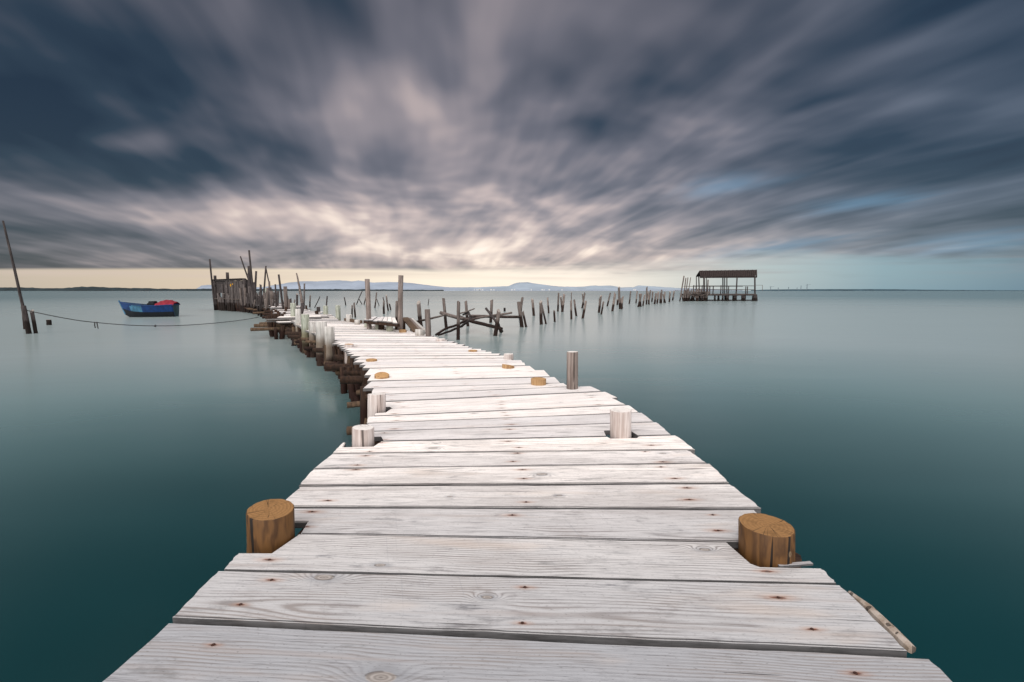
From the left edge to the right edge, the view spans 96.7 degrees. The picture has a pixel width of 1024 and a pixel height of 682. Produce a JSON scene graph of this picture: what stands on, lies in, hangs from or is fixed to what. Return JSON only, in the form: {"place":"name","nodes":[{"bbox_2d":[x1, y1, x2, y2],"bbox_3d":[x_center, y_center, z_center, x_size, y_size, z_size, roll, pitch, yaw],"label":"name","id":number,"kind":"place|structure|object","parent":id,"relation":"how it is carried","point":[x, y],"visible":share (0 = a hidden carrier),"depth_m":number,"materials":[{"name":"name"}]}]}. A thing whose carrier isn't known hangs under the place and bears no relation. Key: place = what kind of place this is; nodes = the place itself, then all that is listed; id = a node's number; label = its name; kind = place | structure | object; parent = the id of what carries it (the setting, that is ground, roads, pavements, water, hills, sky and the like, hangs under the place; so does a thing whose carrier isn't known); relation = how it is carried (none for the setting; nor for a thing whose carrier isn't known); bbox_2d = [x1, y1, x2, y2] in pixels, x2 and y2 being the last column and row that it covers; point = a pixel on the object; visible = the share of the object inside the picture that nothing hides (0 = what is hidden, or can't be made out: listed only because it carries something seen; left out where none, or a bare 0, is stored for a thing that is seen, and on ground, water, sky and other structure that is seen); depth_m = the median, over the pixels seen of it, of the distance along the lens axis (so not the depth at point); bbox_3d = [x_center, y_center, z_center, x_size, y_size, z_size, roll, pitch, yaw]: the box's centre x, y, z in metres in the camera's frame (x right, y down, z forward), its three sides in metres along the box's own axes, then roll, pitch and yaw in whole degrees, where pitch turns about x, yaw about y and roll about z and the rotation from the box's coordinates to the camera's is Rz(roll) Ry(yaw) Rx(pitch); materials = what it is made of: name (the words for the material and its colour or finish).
{"place":"outdoors","nodes":[
{"label":"outdoors","id":0,"kind":"place"},
{"bbox_2d":[0,286,443,290],"bbox_3d":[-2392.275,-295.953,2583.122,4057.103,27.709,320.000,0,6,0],"label":"shore","id":1,"kind":"structure","parent":0,"point":[82,288],"depth_m":2486.59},
{"bbox_2d":[197,285,259,288],"bbox_3d":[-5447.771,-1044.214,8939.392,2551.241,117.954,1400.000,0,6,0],"label":"hill","id":2,"kind":"structure","parent":0,"point":[205,287],"depth_m":8629.57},
{"bbox_2d":[256,280,467,289],"bbox_3d":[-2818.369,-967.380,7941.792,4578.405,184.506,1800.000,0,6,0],"label":"hill","id":3,"kind":"structure","parent":0,"point":[341,284],"depth_m":7453.08,"materials":[{"name":"blue"}]},
{"bbox_2d":[0,291,1023,681],"bbox_3d":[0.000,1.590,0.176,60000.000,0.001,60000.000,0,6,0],"label":"water","id":4,"kind":"structure","parent":0,"point":[868,445],"depth_m":5.20,"materials":[{"name":"teal liquid"}]},
{"bbox_2d":[21,305,31,333],"bbox_3d":[-18.068,-0.547,16.980,0.272,1.564,0.157,0,6,0],"label":"wooden stake","id":5,"kind":"object","parent":4,"relation":"in","point":[26,319],"visible":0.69,"depth_m":16.92,"materials":[{"name":"wood"}]},
{"bbox_2d":[2,221,23,305],"bbox_3d":[-18.329,-2.727,16.739,0.424,3.326,0.101,-1,6,-7],"label":"mooring pole","id":6,"kind":"object","parent":5,"relation":"attached to","point":[15,273],"visible":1,"depth_m":16.73,"materials":[{"name":"brown wood"}]},
{"bbox_2d":[27,310,257,328],"bbox_3d":[-15.387,-1.173,20.940,1.780,0.850,9.426,3,7,24],"label":"mooring rope","id":7,"kind":"object","parent":6,"relation":"hanging from","point":[134,325],"visible":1,"depth_m":18.99,"materials":[{"name":"black fabric"}]},
{"bbox_2d":[30,309,37,332],"bbox_3d":[-17.982,-0.487,17.160,0.209,1.402,0.111,0,6,0],"label":"wooden stake","id":8,"kind":"object","parent":4,"relation":"in","point":[33,320],"visible":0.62,"depth_m":17.11,"materials":[{"name":"brown wood"}]},
{"bbox_2d":[118,300,179,316],"bbox_3d":[-22.423,-1.938,28.086,3.036,1.222,1.368,-2,7,-16],"label":"fishing boat","id":9,"kind":"object","parent":4,"relation":"on","point":[166,308],"visible":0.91,"depth_m":27.77,"materials":[{"name":"blue paint"}]},
{"bbox_2d":[209,259,215,309],"bbox_3d":[-24.552,-4.412,37.359,0.289,4.564,0.188,0,6,0],"label":"wooden pole","id":10,"kind":"object","parent":4,"relation":"in","point":[212,284],"visible":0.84,"depth_m":37.31,"materials":[{"name":"brown wood"}]},
{"bbox_2d":[213,272,247,311],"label":"fishing shed","id":11,"kind":"structure","parent":4,"relation":"in","point":[228,289],"depth_m":35.73,"materials":[{"name":"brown wood"}]},
{"bbox_2d":[239,288,241,311],"bbox_3d":[-20.387,-2.789,34.357,0.267,2.398,0.196,0,6,0],"label":"wooden stake","id":12,"kind":"object","parent":4,"relation":"in","point":[240,290],"visible":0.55,"depth_m":34.23,"materials":[{"name":"wood"}]},
{"bbox_2d":[244,288,246,311],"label":"wooden stake","id":13,"kind":"object","parent":4,"relation":"in","point":[245,295],"visible":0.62,"depth_m":33.59,"materials":[{"name":"wood"}]},
{"bbox_2d":[247,266,250,292],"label":"wooden pole","id":14,"kind":"object","parent":4,"relation":"in","point":[248,267],"visible":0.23,"depth_m":33.54,"materials":[{"name":"wood"}]},
{"bbox_2d":[240,256,247,278],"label":"wooden pole","id":15,"kind":"object","parent":14,"relation":"attached to","point":[243,266],"visible":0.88,"depth_m":33.56,"materials":[{"name":"wood"}]},
{"bbox_2d":[248,286,249,310],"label":"wooden stake","id":16,"kind":"object","parent":4,"relation":"in","point":[248,296],"visible":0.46,"depth_m":32.83,"materials":[{"name":"wood"}]},
{"bbox_2d":[248,250,253,301],"bbox_3d":[-17.834,-3.830,31.267,0.293,4.744,0.131,0,6,0],"label":"wooden pole","id":17,"kind":"object","parent":4,"relation":"in","point":[251,275],"visible":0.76,"depth_m":31.13,"materials":[{"name":"brown wood"}]},
{"bbox_2d":[247,274,255,305],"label":"wooden pole","id":18,"kind":"object","parent":4,"relation":"in","point":[250,284],"visible":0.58,"depth_m":31.22,"materials":[{"name":"wood"}]},
{"bbox_2d":[253,271,256,305],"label":"wooden pole","id":19,"kind":"object","parent":4,"relation":"in","point":[255,285],"visible":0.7,"depth_m":31.23,"materials":[{"name":"brown wood"}]},
{"bbox_2d":[256,293,259,315],"bbox_3d":[-16.321,-2.049,29.276,0.127,2.039,0.153,0,6,0],"label":"wooden stake","id":20,"kind":"object","parent":4,"relation":"in","point":[257,303],"visible":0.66,"depth_m":29.18,"materials":[{"name":"wood"}]},
{"bbox_2d":[258,295,261,316],"bbox_3d":[-15.431,-1.849,27.940,0.198,1.937,0.131,0,6,0],"label":"wooden stake","id":21,"kind":"object","parent":4,"relation":"in","point":[259,305],"visible":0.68,"depth_m":27.86,"materials":[{"name":"brown wood"}]},
{"bbox_2d":[259,284,261,311],"bbox_3d":[-15.559,-2.216,28.208,0.268,2.610,0.172,0,6,0],"label":"wooden stake","id":22,"kind":"object","parent":4,"relation":"in","point":[261,296],"visible":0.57,"depth_m":28.10,"materials":[{"name":"grey wood"}]},
{"bbox_2d":[262,266,266,315],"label":"wooden pole","id":23,"kind":"object","parent":4,"relation":"in","point":[264,287],"visible":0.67,"depth_m":28.77,"materials":[{"name":"wood"}]},
{"bbox_2d":[265,288,268,315],"bbox_3d":[-14.537,-1.963,26.937,0.379,2.389,0.154,-1,6,-12],"label":"wooden stake","id":24,"kind":"object","parent":4,"relation":"in","point":[267,294],"visible":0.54,"depth_m":26.85,"materials":[{"name":"brown wood"}]},
{"bbox_2d":[268,287,271,306],"bbox_3d":[-15.021,-2.123,28.256,0.295,2.417,0.206,0,6,0],"label":"wooden stake","id":25,"kind":"object","parent":4,"relation":"in","point":[270,288],"visible":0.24,"depth_m":28.13,"materials":[{"name":"grey wood"}]},
{"bbox_2d":[246,499,294,552],"bbox_3d":[-1.022,1.335,1.923,0.258,1.329,0.180,0,6,0],"label":"wooden post","id":26,"kind":"object","parent":4,"relation":"in","point":[270,525],"visible":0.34,"depth_m":1.80,"materials":[{"name":"brown wood"}]},
{"bbox_2d":[270,291,273,305],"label":"wooden stake","id":27,"kind":"object","parent":4,"relation":"in","point":[271,295],"visible":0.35,"depth_m":27.32,"materials":[{"name":"wood"}]},
{"bbox_2d":[274,284,276,306],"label":"wooden pole","id":28,"kind":"object","parent":4,"relation":"in","point":[275,296],"visible":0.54,"depth_m":25.87,"materials":[{"name":"grey wood"}]},
{"bbox_2d":[277,291,278,305],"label":"wooden stake","id":29,"kind":"object","parent":4,"relation":"in","point":[277,298],"visible":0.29,"depth_m":26.77,"materials":[{"name":"brown wood"}]},
{"bbox_2d":[278,274,283,309],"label":"wooden pole","id":30,"kind":"object","parent":4,"relation":"in","point":[281,296],"visible":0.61,"depth_m":24.31,"materials":[{"name":"grey wood"}]},
{"bbox_2d":[283,286,287,320],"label":"wooden pole","id":31,"kind":"object","parent":4,"relation":"in","point":[285,296],"visible":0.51,"depth_m":24.32,"materials":[{"name":"wood"}]},
{"bbox_2d":[243,303,328,338],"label":"broken walkway","id":32,"kind":"structure","parent":4,"relation":"in","point":[277,317],"depth_m":16.18,"materials":[{"name":"wood"}]},
{"bbox_2d":[290,303,295,315],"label":"wooden post","id":33,"kind":"object","parent":4,"relation":"in","point":[292,307],"visible":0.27,"depth_m":16.66,"materials":[{"name":"white wood"}]},
{"bbox_2d":[295,309,300,331],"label":"wooden post","id":34,"kind":"object","parent":4,"relation":"in","point":[297,316],"visible":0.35,"depth_m":13.34,"materials":[{"name":"white wood"}]},
{"bbox_2d":[291,303,304,345],"bbox_3d":[-6.648,-0.521,14.121,0.178,1.292,1.936,-2,7,-15],"label":"leaning pole","id":35,"kind":"object","parent":4,"relation":"in","point":[302,306],"visible":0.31,"depth_m":14.73,"materials":[{"name":"wood"}]},
{"bbox_2d":[303,283,304,307],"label":"wooden stake","id":36,"kind":"object","parent":4,"relation":"in","point":[304,294],"visible":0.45,"depth_m":27.01,"materials":[{"name":"wood"}]},
{"bbox_2d":[301,314,308,353],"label":"wooden post","id":37,"kind":"object","parent":4,"relation":"in","point":[304,322],"visible":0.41,"depth_m":11.60,"materials":[{"name":"wood"}]},
{"bbox_2d":[308,322,315,357],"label":"wooden post","id":38,"kind":"object","parent":4,"relation":"in","point":[312,327],"visible":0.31,"depth_m":10.90,"materials":[{"name":"white wood"}]},
{"bbox_2d":[315,321,326,365],"bbox_3d":[-4.090,0.350,9.807,0.255,1.552,0.232,0,6,0],"label":"wooden post","id":39,"kind":"object","parent":4,"relation":"in","point":[320,335],"visible":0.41,"depth_m":9.67,"materials":[{"name":"white wood"}]},
{"bbox_2d":[309,314,338,320],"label":"deck","id":40,"kind":"structure","parent":4,"relation":"in","point":[331,317],"depth_m":15.82,"materials":[{"name":"white wood"}]},
{"bbox_2d":[323,306,327,313],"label":"wooden post","id":41,"kind":"object","parent":4,"relation":"in","point":[325,309],"visible":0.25,"depth_m":18.43,"materials":[{"name":"white wood"}]},
{"bbox_2d":[324,326,334,370],"bbox_3d":[-3.651,0.454,9.149,0.217,1.488,0.207,0,6,0],"label":"wooden post","id":42,"kind":"object","parent":4,"relation":"in","point":[329,331],"visible":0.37,"depth_m":9.03,"materials":[{"name":"white wood"}]},
{"bbox_2d":[335,305,340,320],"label":"wooden post","id":43,"kind":"object","parent":4,"relation":"in","point":[338,312],"visible":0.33,"depth_m":15.94,"materials":[{"name":"wood"}]},
{"bbox_2d":[344,344,353,363],"bbox_3d":[-2.936,0.677,8.196,0.212,1.258,0.160,0,6,0],"label":"post stump","id":44,"kind":"object","parent":4,"relation":"in","point":[348,345],"visible":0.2,"depth_m":8.08,"materials":[{"name":"white wood"}]},
{"bbox_2d":[346,314,351,321],"bbox_3d":[-5.290,-0.141,14.766,0.254,1.441,0.189,0,6,0],"label":"post stump","id":45,"kind":"object","parent":4,"relation":"in","point":[348,317],"visible":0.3,"depth_m":14.62,"materials":[{"name":"white wood"}]},
{"bbox_2d":[352,424,373,446],"bbox_3d":[-1.014,1.216,3.092,0.188,1.306,0.150,0,6,0],"label":"wooden post","id":46,"kind":"object","parent":4,"relation":"in","point":[362,435],"visible":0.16,"depth_m":2.97,"materials":[{"name":"white wood"}]},
{"bbox_2d":[365,279,371,328],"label":"wooden post","id":47,"kind":"object","parent":4,"relation":"in","point":[368,299],"visible":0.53,"depth_m":11.83,"materials":[{"name":"wood"}]},
{"bbox_2d":[366,358,376,361],"bbox_3d":[-2.041,0.868,6.611,0.198,1.226,0.165,0,6,0],"label":"post stump","id":48,"kind":"object","parent":4,"relation":"in","point":[371,360],"visible":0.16,"depth_m":6.50,"materials":[{"name":"brown wood"}]},
{"bbox_2d":[367,393,385,417],"bbox_3d":[-1.158,1.106,3.892,0.195,1.349,0.163,0,6,0],"label":"wooden post","id":49,"kind":"object","parent":4,"relation":"in","point":[376,403],"visible":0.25,"depth_m":3.76,"materials":[{"name":"white wood"}]},
{"bbox_2d":[363,317,399,330],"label":"side platform","id":50,"kind":"structure","parent":4,"relation":"in","point":[389,323],"depth_m":11.54,"materials":[{"name":"white wood"}]},
{"bbox_2d":[397,275,402,329],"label":"wooden post","id":51,"kind":"object","parent":50,"relation":"attached to","point":[400,299],"visible":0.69,"depth_m":11.54,"materials":[{"name":"wood"}]},
{"bbox_2d":[374,372,388,378],"bbox_3d":[-1.517,0.995,5.300,0.207,1.262,0.166,0,6,0],"label":"post stump","id":52,"kind":"object","parent":4,"relation":"in","point":[381,375],"visible":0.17,"depth_m":5.21,"materials":[{"name":"brown wood"}]},
{"bbox_2d":[395,301,397,321],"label":"wooden post","id":53,"kind":"object","parent":4,"relation":"in","point":[396,309],"visible":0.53,"depth_m":18.77,"materials":[{"name":"wood"}]},
{"bbox_2d":[417,301,422,326],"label":"wooden post","id":54,"kind":"object","parent":4,"relation":"in","point":[419,314],"visible":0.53,"depth_m":19.62,"materials":[{"name":"grey wood"}]},
{"bbox_2d":[415,329,424,335],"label":"wooden post","id":55,"kind":"object","parent":4,"relation":"in","point":[419,332],"visible":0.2,"depth_m":10.12,"materials":[{"name":"white wood"}]},
{"bbox_2d":[442,298,447,329],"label":"wooden post","id":56,"kind":"object","parent":4,"relation":"in","point":[444,310],"visible":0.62,"depth_m":18.76,"materials":[{"name":"grey wood"}]},
{"bbox_2d":[440,311,502,329],"bbox_3d":[-1.595,-0.806,17.464,0.272,0.568,3.813,-6,9,-43],"label":"fallen pole","id":57,"kind":"object","parent":56,"relation":"on","point":[471,321],"visible":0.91,"depth_m":17.32,"materials":[{"name":"brown wood"}]},
{"bbox_2d":[417,314,445,321],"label":"fallen pole","id":58,"kind":"object","parent":57,"relation":"on","point":[421,320],"visible":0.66,"depth_m":17.87,"materials":[{"name":"grey wood"}]},
{"bbox_2d":[472,314,495,319],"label":"fallen pole","id":59,"kind":"object","parent":57,"relation":"on","point":[483,317],"visible":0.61,"depth_m":17.41,"materials":[{"name":"wood"}]},
{"bbox_2d":[485,307,502,332],"bbox_3d":[-0.642,-0.773,16.523,0.130,0.856,1.225,-4,7,-32],"label":"fallen pole","id":60,"kind":"object","parent":57,"relation":"on","point":[490,314],"visible":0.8,"depth_m":16.64,"materials":[{"name":"brown wood"}]},
{"bbox_2d":[435,317,469,335],"bbox_3d":[-2.129,-0.553,17.001,0.249,0.580,1.937,4,8,33],"label":"fallen pole","id":61,"kind":"object","parent":4,"relation":"in","point":[448,327],"visible":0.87,"depth_m":16.58,"materials":[{"name":"brown wood"}]},
{"bbox_2d":[438,318,471,335],"bbox_3d":[-1.994,-0.525,16.781,0.320,0.542,1.920,4,7,32],"label":"fallen pole","id":62,"kind":"object","parent":4,"relation":"in","point":[461,326],"visible":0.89,"depth_m":16.40,"materials":[{"name":"brown wood"}]},
{"bbox_2d":[456,301,459,339],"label":"wooden post","id":63,"kind":"object","parent":4,"relation":"in","point":[458,323],"visible":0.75,"depth_m":14.79,"materials":[{"name":"wood"}]},
{"bbox_2d":[464,301,468,325],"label":"wooden post","id":64,"kind":"object","parent":4,"relation":"in","point":[466,309],"visible":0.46,"depth_m":20.47,"materials":[{"name":"grey wood"}]},
{"bbox_2d":[489,299,492,322],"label":"wooden post","id":65,"kind":"object","parent":4,"relation":"in","point":[491,309],"visible":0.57,"depth_m":22.78,"materials":[{"name":"wood"}]},
{"bbox_2d":[493,309,500,335],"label":"wooden post","id":66,"kind":"object","parent":4,"relation":"in","point":[497,322],"visible":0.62,"depth_m":16.12,"materials":[{"name":"wood"}]},
{"bbox_2d":[502,364,513,368],"bbox_3d":[-0.052,0.918,6.027,0.166,1.250,0.175,0,6,0],"label":"post stump","id":67,"kind":"object","parent":4,"relation":"in","point":[505,366],"visible":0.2,"depth_m":5.89,"materials":[{"name":"brown wood"}]},
{"bbox_2d":[504,353,512,359],"bbox_3d":[-0.051,0.821,6.814,0.150,1.270,0.160,0,6,0],"label":"post stump","id":68,"kind":"object","parent":4,"relation":"in","point":[508,356],"visible":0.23,"depth_m":6.68,"materials":[{"name":"white wood"}]},
{"bbox_2d":[517,302,523,326],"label":"wooden post","id":69,"kind":"object","parent":4,"relation":"in","point":[520,314],"visible":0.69,"depth_m":19.99,"materials":[{"name":"grey wood"}]},
{"bbox_2d":[470,315,519,317],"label":"fallen pole","id":70,"kind":"object","parent":69,"relation":"attached to","point":[503,316],"visible":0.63,"depth_m":19.70,"materials":[{"name":"wood"}]},
{"bbox_2d":[522,311,526,326],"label":"wooden post","id":71,"kind":"object","parent":4,"relation":"in","point":[524,319],"visible":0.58,"depth_m":20.09,"materials":[{"name":"brown wood"}]},
{"bbox_2d":[103,320,951,681],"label":"wooden jetty","id":72,"kind":"object","parent":4,"relation":"in","point":[479,516],"visible":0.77,"depth_m":1.63,"materials":[{"name":"wood"}]},
{"bbox_2d":[296,273,303,303],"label":"leaning pole","id":73,"kind":"object","parent":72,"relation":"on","point":[300,294],"visible":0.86,"depth_m":15.64,"materials":[{"name":"wood"}]},
{"bbox_2d":[403,317,424,332],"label":"plank ramp","id":74,"kind":"structure","parent":72,"relation":"on","point":[412,324],"depth_m":11.88,"materials":[{"name":"wood"}]},
{"bbox_2d":[425,309,430,335],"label":"wooden post","id":75,"kind":"object","parent":72,"relation":"attached to","point":[427,324],"visible":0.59,"depth_m":10.00,"materials":[{"name":"grey wood"}]},
{"bbox_2d":[531,299,534,315],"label":"wooden post","id":76,"kind":"object","parent":4,"relation":"in","point":[533,308],"visible":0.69,"depth_m":29.02,"materials":[{"name":"brown wood"}]},
{"bbox_2d":[531,377,545,385],"bbox_3d":[0.290,1.030,4.964,0.176,1.262,0.164,0,6,0],"label":"post stump","id":77,"kind":"object","parent":4,"relation":"in","point":[538,381],"visible":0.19,"depth_m":4.84,"materials":[{"name":"brown wood"}]},
{"bbox_2d":[539,300,542,324],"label":"wooden post","id":78,"kind":"object","parent":4,"relation":"in","point":[540,313],"visible":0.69,"depth_m":21.59,"materials":[{"name":"grey wood"}]},
{"bbox_2d":[557,293,558,311],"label":"wooden post","id":79,"kind":"object","parent":4,"relation":"in","point":[558,303],"visible":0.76,"depth_m":35.12,"materials":[{"name":"brown wood"}]},
{"bbox_2d":[561,294,564,311],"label":"wooden post","id":80,"kind":"object","parent":4,"relation":"in","point":[563,302],"visible":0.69,"depth_m":34.26,"materials":[{"name":"wood"}]},
{"bbox_2d":[570,300,571,318],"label":"wooden post","id":81,"kind":"object","parent":4,"relation":"in","point":[571,309],"visible":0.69,"depth_m":25.45,"materials":[{"name":"brown wood"}]},
{"bbox_2d":[567,351,577,389],"bbox_3d":[0.628,0.895,4.719,0.142,1.584,0.116,0,6,0],"label":"wooden post","id":82,"kind":"object","parent":4,"relation":"in","point":[572,370],"visible":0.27,"depth_m":4.61,"materials":[{"name":"grey wood"}]},
{"bbox_2d":[573,299,576,315],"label":"wooden post","id":83,"kind":"object","parent":4,"relation":"in","point":[575,310],"visible":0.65,"depth_m":28.63,"materials":[{"name":"wood"}]},
{"bbox_2d":[582,301,586,318],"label":"wooden post","id":84,"kind":"object","parent":4,"relation":"in","point":[584,308],"visible":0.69,"depth_m":26.25,"materials":[{"name":"wood"}]},
{"bbox_2d":[598,295,601,312],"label":"wooden post","id":85,"kind":"object","parent":4,"relation":"in","point":[600,300],"visible":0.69,"depth_m":33.06,"materials":[{"name":"wood"}]},
{"bbox_2d":[611,292,615,310],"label":"wooden post","id":86,"kind":"object","parent":4,"relation":"in","point":[613,303],"visible":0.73,"depth_m":35.38,"materials":[{"name":"brown wood"}]},
{"bbox_2d":[618,287,620,308],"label":"wooden post","id":87,"kind":"object","parent":4,"relation":"in","point":[619,300],"visible":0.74,"depth_m":40.01,"materials":[{"name":"wood"}]},
{"bbox_2d":[610,407,630,438],"bbox_3d":[0.774,1.162,3.231,0.185,1.383,0.155,0,6,0],"label":"wooden post","id":88,"kind":"object","parent":4,"relation":"in","point":[620,422],"visible":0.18,"depth_m":3.10,"materials":[{"name":"white wood"}]},
{"bbox_2d":[679,276,684,300],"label":"wooden pole","id":89,"kind":"object","parent":4,"relation":"in","point":[681,288],"visible":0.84,"depth_m":68.70,"materials":[{"name":"grey wood"}]},
{"bbox_2d":[674,288,710,300],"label":"old landing","id":90,"kind":"object","parent":4,"relation":"in","point":[697,294],"visible":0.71,"depth_m":69.52,"materials":[{"name":"grey wood"}]},
{"bbox_2d":[682,270,762,300],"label":"stilt shelter","id":91,"kind":"object","parent":4,"relation":"in","point":[726,274],"visible":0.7,"depth_m":70.63,"materials":[{"name":"brown wood"}]},
{"bbox_2d":[738,513,794,567],"bbox_3d":[1.019,1.356,1.819,0.272,1.312,0.195,0,6,0],"label":"wooden post","id":92,"kind":"object","parent":4,"relation":"in","point":[765,540],"visible":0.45,"depth_m":1.70,"materials":[{"name":"brown wood"}]},
{"bbox_2d":[0,0,1023,290],"label":"sky","id":93,"kind":"structure","parent":0,"point":[822,144],"materials":[{"name":"grey"}]},
{"bbox_2d":[444,289,682,290],"bbox_3d":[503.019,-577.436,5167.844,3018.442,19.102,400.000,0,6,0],"label":"shore","id":94,"kind":"structure","parent":0,"point":[562,290],"depth_m":5021.90,"materials":[{"name":"grey"}]},
{"bbox_2d":[452,282,742,290],"bbox_3d":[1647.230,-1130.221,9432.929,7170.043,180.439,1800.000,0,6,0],"label":"hill","id":95,"kind":"structure","parent":0,"point":[524,285],"depth_m":8959.27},
{"bbox_2d":[751,289,1023,290],"bbox_3d":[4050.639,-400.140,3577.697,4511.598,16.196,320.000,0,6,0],"label":"shore","id":96,"kind":"structure","parent":0,"point":[873,290],"depth_m":3480.41,"materials":[{"name":"grey"}]},
{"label":"fallen pole","id":97,"kind":"object","parent":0,"visible":0},
{"bbox_2d":[473,312,511,317],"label":"fallen pole","id":98,"kind":"object","parent":97,"relation":"on","point":[500,314],"visible":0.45,"depth_m":18.04,"materials":[{"name":"wood"}]}
]}

